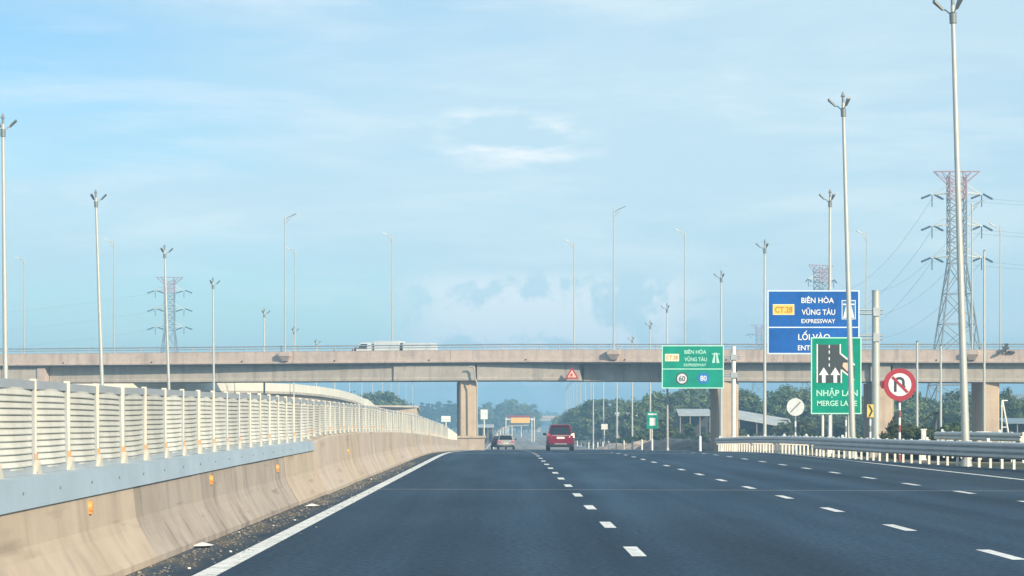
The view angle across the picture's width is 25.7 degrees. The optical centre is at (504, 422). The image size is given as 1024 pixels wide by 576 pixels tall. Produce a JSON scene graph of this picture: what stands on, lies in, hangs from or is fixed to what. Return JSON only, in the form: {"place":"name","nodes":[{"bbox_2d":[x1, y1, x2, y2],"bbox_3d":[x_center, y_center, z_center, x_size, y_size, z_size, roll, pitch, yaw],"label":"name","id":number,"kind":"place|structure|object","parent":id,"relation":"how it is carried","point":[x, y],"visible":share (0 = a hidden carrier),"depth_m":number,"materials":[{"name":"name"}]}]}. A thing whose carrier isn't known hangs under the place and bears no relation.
{"place":"outdoors","nodes":[
{"label":"outdoors","id":0,"kind":"place"},
{"bbox_2d":[456,429,529,435],"bbox_3d":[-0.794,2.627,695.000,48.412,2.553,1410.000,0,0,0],"label":"opposite road","id":1,"kind":"structure","parent":0,"point":[513,430],"depth_m":960.80,"materials":[{"name":"asphalt"}]},
{"bbox_2d":[0,114,16,378],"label":"lamp post","id":2,"kind":"object","parent":1,"relation":"on","point":[4,289],"visible":0.82,"depth_m":96.93,"materials":[{"name":"metal"}]},
{"bbox_2d":[90,189,106,385],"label":"lamp post","id":3,"kind":"object","parent":1,"relation":"on","point":[99,301],"visible":0.82,"depth_m":125.93,"materials":[{"name":"metal"}]},
{"bbox_2d":[160,244,172,389],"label":"lamp post","id":4,"kind":"object","parent":1,"relation":"on","point":[167,337],"visible":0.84,"depth_m":159.93,"materials":[{"name":"metal"}]},
{"bbox_2d":[209,278,219,390],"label":"lamp post","id":5,"kind":"object","parent":1,"relation":"on","point":[213,343],"visible":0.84,"depth_m":190.94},
{"bbox_2d":[0,0,1023,424],"label":"sky","id":6,"kind":"structure","parent":0,"point":[483,137],"materials":[{"name":"blue"}]},
{"bbox_2d":[126,429,1023,575],"bbox_3d":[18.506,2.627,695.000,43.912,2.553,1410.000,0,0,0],"label":"road","id":7,"kind":"structure","parent":0,"point":[445,515],"depth_m":30.83,"materials":[{"name":"asphalt"}]},
{"bbox_2d":[0,432,462,575],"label":"concrete barrier","id":8,"kind":"object","parent":7,"relation":"on","point":[121,519],"visible":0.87,"depth_m":23.14,"materials":[{"name":"beige concrete"}]},
{"bbox_2d":[0,378,456,478],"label":"louvred fence","id":9,"kind":"object","parent":8,"relation":"on","point":[45,426],"visible":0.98,"depth_m":23.71,"materials":[{"name":"metal"}]},
{"bbox_2d":[129,462,413,575],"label":"gravel","id":10,"kind":"structure","parent":7,"relation":"on","point":[253,526],"depth_m":30.91,"materials":[{"name":"gravel"}]},
{"bbox_2d":[495,434,516,449],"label":"silver car","id":11,"kind":"object","parent":7,"relation":"on","point":[505,440],"visible":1,"depth_m":225.06,"materials":[{"name":"paint"}]},
{"bbox_2d":[505,416,534,441],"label":"orange gantry","id":12,"kind":"object","parent":7,"relation":"on","point":[520,420],"visible":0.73,"depth_m":450.05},
{"bbox_2d":[543,424,575,450],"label":"red car","id":13,"kind":"object","parent":7,"relation":"on","point":[560,436],"visible":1,"depth_m":149.09,"materials":[{"name":"paint"}]},
{"bbox_2d":[193,430,1023,575],"bbox_3d":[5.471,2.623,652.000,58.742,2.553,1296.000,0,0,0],"label":"edge lines","id":14,"kind":"object","parent":7,"relation":"on","point":[224,565],"visible":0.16,"depth_m":28.69,"materials":[{"name":"paint"}]},
{"bbox_2d":[715,434,816,455],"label":"guardrail","id":15,"kind":"object","parent":7,"relation":"on","point":[804,441],"visible":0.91,"depth_m":105.68,"materials":[{"name":"metal"}]},
{"bbox_2d":[516,435,1023,559],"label":"lane dashes","id":16,"kind":"object","parent":7,"relation":"on","point":[634,551],"visible":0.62,"depth_m":29.53,"materials":[{"name":"paint"}]},
{"bbox_2d":[812,435,1023,468],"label":"guardrail","id":17,"kind":"object","parent":7,"relation":"on","point":[991,450],"visible":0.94,"depth_m":72.25,"materials":[{"name":"metal"}]},
{"bbox_2d":[932,0,971,465],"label":"lamp post","id":18,"kind":"object","parent":7,"relation":"on","point":[965,436],"visible":0.89,"depth_m":68.92,"materials":[{"name":"metal"}]},
{"bbox_2d":[447,425,1023,468],"bbox_3d":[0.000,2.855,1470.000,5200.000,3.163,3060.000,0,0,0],"label":"ground","id":19,"kind":"structure","parent":0,"point":[1019,464],"depth_m":106.17,"materials":[{"name":"concrete"}]},
{"bbox_2d":[147,277,191,351],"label":"power pylon","id":20,"kind":"object","parent":19,"relation":"on","point":[172,311],"visible":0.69,"depth_m":639.60,"materials":[{"name":"grey metal"}]},
{"bbox_2d":[80,383,420,414],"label":"curved ramp","id":21,"kind":"structure","parent":19,"relation":"on","point":[314,393],"depth_m":266.59,"materials":[{"name":"beige concrete"}]},
{"bbox_2d":[366,391,400,404],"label":"leafy tree","id":22,"kind":"object","parent":19,"relation":"on","point":[388,395],"visible":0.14,"depth_m":417.13,"materials":[{"name":"green plant"}]},
{"bbox_2d":[372,392,403,404],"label":"leafy tree","id":23,"kind":"object","parent":19,"relation":"on","point":[393,400],"visible":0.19,"depth_m":418.52,"materials":[{"name":"green plant"}]},
{"bbox_2d":[421,403,434,420],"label":"pine tree","id":24,"kind":"object","parent":19,"relation":"on","point":[426,412],"visible":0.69,"depth_m":871.88,"materials":[{"name":"green plant"}]},
{"bbox_2d":[443,400,456,428],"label":"pine tree","id":25,"kind":"object","parent":19,"relation":"on","point":[449,409],"visible":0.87,"depth_m":862.28,"materials":[{"name":"green plant"}]},
{"bbox_2d":[457,436,485,449],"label":"pier guard wall","id":26,"kind":"structure","parent":19,"relation":"on","point":[472,442],"depth_m":186.00,"materials":[{"name":"beige concrete"}]},
{"bbox_2d":[478,424,493,443],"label":"shed","id":27,"kind":"structure","parent":19,"relation":"on","point":[489,431],"depth_m":422.40,"materials":[{"name":"metal"}]},
{"bbox_2d":[478,406,493,423],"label":"leafy tree","id":28,"kind":"object","parent":19,"relation":"on","point":[488,421],"visible":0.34,"depth_m":764.46,"materials":[{"name":"green plant"}]},
{"bbox_2d":[487,404,508,432],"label":"leafy tree","id":29,"kind":"object","parent":19,"relation":"on","point":[499,417],"visible":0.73,"depth_m":784.97,"materials":[{"name":"green plant"}]},
{"bbox_2d":[0,343,1023,450],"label":"overpass","id":30,"kind":"object","parent":19,"relation":"on","point":[466,370],"visible":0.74,"depth_m":201.04,"materials":[{"name":"concrete"}]},
{"bbox_2d":[284,213,295,351],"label":"deck lamp","id":31,"kind":"object","parent":30,"relation":"on","point":[285,219],"visible":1,"depth_m":205.03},
{"bbox_2d":[382,232,392,340],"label":"deck lamp","id":32,"kind":"object","parent":30,"relation":"on","point":[392,281],"visible":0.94,"depth_m":226.06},
{"bbox_2d":[356,341,437,350],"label":"box truck","id":33,"kind":"object","parent":30,"relation":"on","point":[379,348],"visible":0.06,"depth_m":209.48,"materials":[{"name":"white metal"}]},
{"bbox_2d":[564,239,574,348],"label":"deck lamp","id":34,"kind":"object","parent":30,"relation":"on","point":[573,247],"visible":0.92,"depth_m":234.96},
{"bbox_2d":[565,368,578,378],"bbox_3d":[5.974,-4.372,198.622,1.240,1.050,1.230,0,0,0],"label":"warning triangle","id":35,"kind":"object","parent":30,"relation":"attached to","point":[571,374],"visible":1,"depth_m":198.04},
{"bbox_2d":[613,206,624,349],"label":"deck lamp","id":36,"kind":"object","parent":30,"relation":"on","point":[613,282],"visible":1,"depth_m":197.05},
{"bbox_2d":[674,228,685,343],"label":"deck lamp","id":37,"kind":"object","parent":30,"relation":"on","point":[684,237],"visible":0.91,"depth_m":218.32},
{"bbox_2d":[856,230,866,349],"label":"deck lamp","id":38,"kind":"object","parent":30,"relation":"on","point":[866,281],"visible":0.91,"depth_m":227.06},
{"bbox_2d":[971,199,984,349],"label":"deck lamp","id":39,"kind":"object","parent":30,"relation":"on","point":[972,205],"visible":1,"depth_m":189.06,"materials":[{"name":"metal"}]},
{"bbox_2d":[989,223,1000,349],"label":"deck lamp","id":40,"kind":"object","parent":30,"relation":"on","point":[1000,287],"visible":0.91,"depth_m":210.53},
{"bbox_2d":[504,399,531,432],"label":"leafy tree","id":41,"kind":"object","parent":19,"relation":"on","point":[511,406],"visible":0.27,"depth_m":808.37,"materials":[{"name":"green plant"}]},
{"bbox_2d":[511,404,534,432],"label":"leafy tree","id":42,"kind":"object","parent":19,"relation":"on","point":[523,411],"visible":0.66,"depth_m":789.17,"materials":[{"name":"green plant"}]},
{"bbox_2d":[521,403,542,432],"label":"leafy tree","id":43,"kind":"object","parent":19,"relation":"on","point":[537,419],"visible":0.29,"depth_m":815.56,"materials":[{"name":"green plant"}]},
{"bbox_2d":[563,409,596,444],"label":"leafy tree","id":44,"kind":"object","parent":19,"relation":"on","point":[566,419],"visible":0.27,"depth_m":397.40,"materials":[{"name":"green plant"}]},
{"bbox_2d":[567,399,605,445],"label":"leafy tree","id":45,"kind":"object","parent":19,"relation":"on","point":[581,426],"visible":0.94,"depth_m":391.08,"materials":[{"name":"green plant"}]},
{"bbox_2d":[587,399,614,444],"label":"leafy tree","id":46,"kind":"object","parent":19,"relation":"on","point":[598,435],"visible":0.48,"depth_m":396.59,"materials":[{"name":"green plant"}]},
{"bbox_2d":[597,399,623,443],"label":"leafy tree","id":47,"kind":"object","parent":19,"relation":"on","point":[607,402],"visible":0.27,"depth_m":396.09,"materials":[{"name":"green plant"}]},
{"bbox_2d":[616,347,618,438],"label":"lamp post","id":48,"kind":"object","parent":19,"relation":"on","point":[617,409],"visible":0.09,"depth_m":317.93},
{"bbox_2d":[607,397,635,437],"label":"leafy tree","id":49,"kind":"object","parent":19,"relation":"on","point":[624,406],"visible":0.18,"depth_m":344.76,"materials":[{"name":"green plant"}]},
{"bbox_2d":[609,431,638,442],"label":"bush","id":50,"kind":"object","parent":19,"relation":"on","point":[620,440],"visible":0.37,"depth_m":290.09,"materials":[{"name":"green plant"}]},
{"bbox_2d":[627,335,633,436],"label":"lamp post","id":51,"kind":"object","parent":19,"relation":"on","point":[632,398],"visible":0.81,"depth_m":287.91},
{"bbox_2d":[611,440,653,449],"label":"earth heap","id":52,"kind":"object","parent":19,"relation":"on","point":[636,444],"visible":0.36,"depth_m":247.90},
{"bbox_2d":[614,400,654,439],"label":"leafy tree","id":53,"kind":"object","parent":19,"relation":"on","point":[623,431],"visible":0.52,"depth_m":320.98,"materials":[{"name":"green plant"}]},
{"bbox_2d":[625,400,665,436],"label":"leafy tree","id":54,"kind":"object","parent":19,"relation":"on","point":[638,427],"visible":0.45,"depth_m":319.44,"materials":[{"name":"green plant"}]},
{"bbox_2d":[627,430,663,443],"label":"bush","id":55,"kind":"object","parent":19,"relation":"on","point":[658,435],"visible":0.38,"depth_m":264.78,"materials":[{"name":"green plant"}]},
{"bbox_2d":[645,320,651,439],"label":"lamp post","id":56,"kind":"object","parent":19,"relation":"on","point":[650,384],"visible":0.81,"depth_m":253.93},
{"bbox_2d":[647,412,657,438],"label":"green sign","id":57,"kind":"object","parent":19,"relation":"on","point":[652,420],"visible":0.8,"depth_m":252.00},
{"bbox_2d":[642,391,685,425],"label":"leafy tree","id":58,"kind":"object","parent":19,"relation":"on","point":[658,396],"visible":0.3,"depth_m":331.66,"materials":[{"name":"green plant"}]},
{"bbox_2d":[634,438,693,449],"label":"earth heap","id":59,"kind":"object","parent":19,"relation":"on","point":[659,444],"visible":0.37,"depth_m":237.77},
{"bbox_2d":[661,303,669,449],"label":"lamp post","id":60,"kind":"object","parent":19,"relation":"on","point":[667,421],"visible":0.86,"depth_m":222.94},
{"bbox_2d":[639,419,697,440],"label":"bush","id":61,"kind":"object","parent":19,"relation":"on","point":[690,429],"visible":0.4,"depth_m":273.08,"materials":[{"name":"green plant"}]},
{"bbox_2d":[656,389,700,433],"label":"leafy tree","id":62,"kind":"object","parent":19,"relation":"on","point":[674,407],"visible":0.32,"depth_m":330.33,"materials":[{"name":"green plant"}]},
{"bbox_2d":[661,440,709,450],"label":"earth heap","id":63,"kind":"object","parent":19,"relation":"on","point":[690,445],"visible":0.49,"depth_m":229.45,"materials":[{"name":"soil"}]},
{"bbox_2d":[674,409,709,440],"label":"shed","id":64,"kind":"structure","parent":19,"relation":"on","point":[698,418],"depth_m":302.40,"materials":[{"name":"metal"}]},
{"bbox_2d":[680,388,709,430],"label":"leafy tree","id":65,"kind":"object","parent":19,"relation":"on","point":[703,401],"visible":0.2,"depth_m":339.11,"materials":[{"name":"green plant"}]},
{"bbox_2d":[662,345,739,451],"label":"green road sign","id":66,"kind":"object","parent":19,"relation":"on","point":[692,366],"visible":0.99,"depth_m":165.00,"materials":[{"name":"metal"}]},
{"bbox_2d":[714,270,724,436],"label":"lamp post","id":67,"kind":"object","parent":19,"relation":"on","point":[721,392],"visible":0.77,"depth_m":181.93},
{"bbox_2d":[706,434,791,450],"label":"earth heap","id":68,"kind":"object","parent":19,"relation":"on","point":[709,449],"visible":0.11,"depth_m":221.40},
{"bbox_2d":[738,390,767,412],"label":"leafy tree","id":69,"kind":"object","parent":19,"relation":"on","point":[743,396],"visible":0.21,"depth_m":317.55,"materials":[{"name":"green plant"}]},
{"bbox_2d":[738,388,770,414],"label":"leafy tree","id":70,"kind":"object","parent":19,"relation":"on","point":[747,406],"visible":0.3,"depth_m":317.36,"materials":[{"name":"green plant"}]},
{"bbox_2d":[746,324,766,394],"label":"power pylon","id":71,"kind":"object","parent":19,"relation":"on","point":[757,335],"visible":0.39,"depth_m":949.67,"materials":[{"name":"grey metal"}]},
{"bbox_2d":[756,239,768,450],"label":"lamp post","id":72,"kind":"object","parent":19,"relation":"on","point":[764,372],"visible":0.85,"depth_m":154.92,"materials":[{"name":"metal"}]},
{"bbox_2d":[753,388,801,423],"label":"leafy tree","id":73,"kind":"object","parent":19,"relation":"on","point":[779,396],"visible":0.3,"depth_m":311.86,"materials":[{"name":"green plant"}]},
{"bbox_2d":[766,383,798,407],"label":"leafy tree","id":74,"kind":"object","parent":19,"relation":"on","point":[789,388],"visible":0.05,"depth_m":335.27,"materials":[{"name":"green plant"}]},
{"bbox_2d":[753,418,816,435],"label":"bush","id":75,"kind":"object","parent":19,"relation":"on","point":[786,429],"visible":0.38,"depth_m":262.04,"materials":[{"name":"green plant"}]},
{"bbox_2d":[770,385,812,422],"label":"leafy tree","id":76,"kind":"object","parent":19,"relation":"on","point":[803,390],"visible":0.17,"depth_m":314.20,"materials":[{"name":"green plant"}]},
{"bbox_2d":[787,398,803,453],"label":"end of limit sign","id":77,"kind":"object","parent":19,"relation":"on","point":[795,407],"visible":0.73,"depth_m":110.00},
{"bbox_2d":[778,390,827,431],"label":"leafy tree","id":78,"kind":"object","parent":19,"relation":"on","point":[801,396],"visible":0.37,"depth_m":311.81,"materials":[{"name":"green plant"}]},
{"bbox_2d":[801,264,836,391],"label":"power pylon","id":79,"kind":"object","parent":19,"relation":"on","point":[820,277],"visible":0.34,"depth_m":589.42,"materials":[{"name":"grey metal"}]},
{"bbox_2d":[767,290,884,456],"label":"blue road sign","id":80,"kind":"object","parent":19,"relation":"on","point":[797,320],"visible":0.88,"depth_m":110.00,"materials":[{"name":"metal"}]},
{"bbox_2d":[819,189,834,452],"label":"lamp post","id":81,"kind":"object","parent":19,"relation":"on","point":[830,254],"visible":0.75,"depth_m":124.93,"materials":[{"name":"metal"}]},
{"bbox_2d":[805,418,857,436],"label":"bush","id":82,"kind":"object","parent":19,"relation":"on","point":[838,428],"visible":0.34,"depth_m":261.56,"materials":[{"name":"green plant"}]},
{"bbox_2d":[811,337,860,455],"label":"merge sign","id":83,"kind":"object","parent":19,"relation":"on","point":[829,376],"visible":0.87,"depth_m":100.00,"materials":[{"name":"metal"}]},
{"bbox_2d":[710,383,974,448],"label":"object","id":84,"kind":"structure","parent":19,"relation":"on","point":[972,416],"depth_m":219.93,"materials":[{"name":"metal"}]},
{"bbox_2d":[15,256,24,353],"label":"deck lamp","id":85,"kind":"object","parent":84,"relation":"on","point":[24,301],"visible":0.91,"depth_m":251.34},
{"bbox_2d":[104,238,114,352],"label":"deck lamp","id":86,"kind":"object","parent":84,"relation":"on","point":[113,243],"visible":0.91,"depth_m":233.98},
{"bbox_2d":[286,247,295,350],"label":"deck lamp","id":87,"kind":"object","parent":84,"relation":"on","point":[294,251],"visible":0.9,"depth_m":243.01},
{"bbox_2d":[828,92,859,458],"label":"lamp post","id":88,"kind":"object","parent":19,"relation":"on","point":[852,433],"visible":0.91,"depth_m":89.92,"materials":[{"name":"metal"}]},
{"bbox_2d":[842,397,862,436],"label":"leafy tree","id":89,"kind":"object","parent":19,"relation":"on","point":[858,424],"visible":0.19,"depth_m":305.52,"materials":[{"name":"green plant"}]},
{"bbox_2d":[867,404,873,456],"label":"chevron marker","id":90,"kind":"object","parent":19,"relation":"on","point":[870,410],"visible":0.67,"depth_m":100.00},
{"bbox_2d":[879,431,904,458],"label":"shrub","id":91,"kind":"object","parent":19,"relation":"on","point":[883,436],"visible":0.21,"depth_m":109.94,"materials":[{"name":"green plant"}]},
{"bbox_2d":[881,368,915,461],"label":"no turn sign","id":92,"kind":"object","parent":19,"relation":"on","point":[899,385],"visible":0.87,"depth_m":85.00,"materials":[{"name":"metal"}]},
{"bbox_2d":[880,416,930,455],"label":"shrub","id":93,"kind":"object","parent":19,"relation":"on","point":[892,429],"visible":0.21,"depth_m":117.78,"materials":[{"name":"green plant"}]},
{"bbox_2d":[894,391,925,427],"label":"leafy tree","id":94,"kind":"object","parent":19,"relation":"on","point":[908,410],"visible":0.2,"depth_m":281.84,"materials":[{"name":"green plant"}]},
{"bbox_2d":[894,390,931,427],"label":"leafy tree","id":95,"kind":"object","parent":19,"relation":"on","point":[924,410],"visible":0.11,"depth_m":288.98,"materials":[{"name":"green plant"}]},
{"bbox_2d":[896,424,931,457],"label":"shrub","id":96,"kind":"object","parent":19,"relation":"on","point":[914,432],"visible":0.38,"depth_m":111.64,"materials":[{"name":"green plant"}]},
{"bbox_2d":[916,341,917,425],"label":"plain pole","id":97,"kind":"object","parent":19,"relation":"on","point":[916,383],"visible":0.52,"depth_m":139.94,"materials":[{"name":"grey metal"}]},
{"bbox_2d":[922,402,945,426],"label":"leafy tree","id":98,"kind":"object","parent":19,"relation":"on","point":[927,421],"visible":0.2,"depth_m":297.97,"materials":[{"name":"green plant"}]},
{"bbox_2d":[915,411,954,429],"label":"palm","id":99,"kind":"object","parent":19,"relation":"on","point":[935,413],"visible":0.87,"depth_m":184.90,"materials":[{"name":"green plant"}]},
{"bbox_2d":[940,345,941,426],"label":"plain pole","id":100,"kind":"object","parent":19,"relation":"on","point":[940,385],"visible":0.5,"depth_m":149.94,"materials":[{"name":"grey metal"}]},
{"bbox_2d":[921,420,960,431],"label":"shrub","id":101,"kind":"object","parent":19,"relation":"on","point":[949,425],"visible":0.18,"depth_m":130.12,"materials":[{"name":"green plant"}]},
{"bbox_2d":[931,388,970,421],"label":"leafy tree","id":102,"kind":"object","parent":19,"relation":"on","point":[951,394],"visible":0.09,"depth_m":296.94,"materials":[{"name":"green plant"}]},
{"bbox_2d":[937,397,970,430],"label":"leafy tree","id":103,"kind":"object","parent":19,"relation":"on","point":[956,414],"visible":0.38,"depth_m":288.00,"materials":[{"name":"green plant"}]},
{"bbox_2d":[921,171,992,400],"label":"power pylon","id":104,"kind":"object","parent":19,"relation":"on","point":[965,225],"visible":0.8,"depth_m":369.70,"materials":[{"name":"metal"}]},
{"bbox_2d":[934,429,1023,462],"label":"guardrail","id":105,"kind":"object","parent":19,"relation":"on","point":[981,436],"visible":0.75,"depth_m":85.45,"materials":[{"name":"metal"}]},
{"bbox_2d":[983,250,985,430],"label":"plain pole","id":106,"kind":"object","parent":19,"relation":"on","point":[984,392],"visible":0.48,"depth_m":149.96,"materials":[{"name":"grey metal"}]},
{"bbox_2d":[1001,400,1008,432],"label":"white stand","id":107,"kind":"object","parent":19,"relation":"on","point":[1002,402],"visible":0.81,"depth_m":149.96,"materials":[{"name":"paint"}]},
{"bbox_2d":[999,386,1023,417],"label":"leafy tree","id":108,"kind":"object","parent":19,"relation":"on","point":[1012,403],"visible":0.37,"depth_m":267.04,"materials":[{"name":"green plant"}]},
{"bbox_2d":[999,418,1023,435],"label":"shed","id":109,"kind":"structure","parent":19,"relation":"on","point":[1015,425],"depth_m":242.40,"materials":[{"name":"blue metal"}]},
{"bbox_2d":[1010,397,1023,417],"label":"leafy tree","id":110,"kind":"object","parent":19,"relation":"on","point":[1018,411],"visible":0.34,"depth_m":266.43,"materials":[{"name":"green plant"}]},
{"bbox_2d":[738,410,790,435],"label":"house","id":111,"kind":"structure","parent":0,"point":[750,423],"depth_m":282.40,"materials":[{"name":"metal"}]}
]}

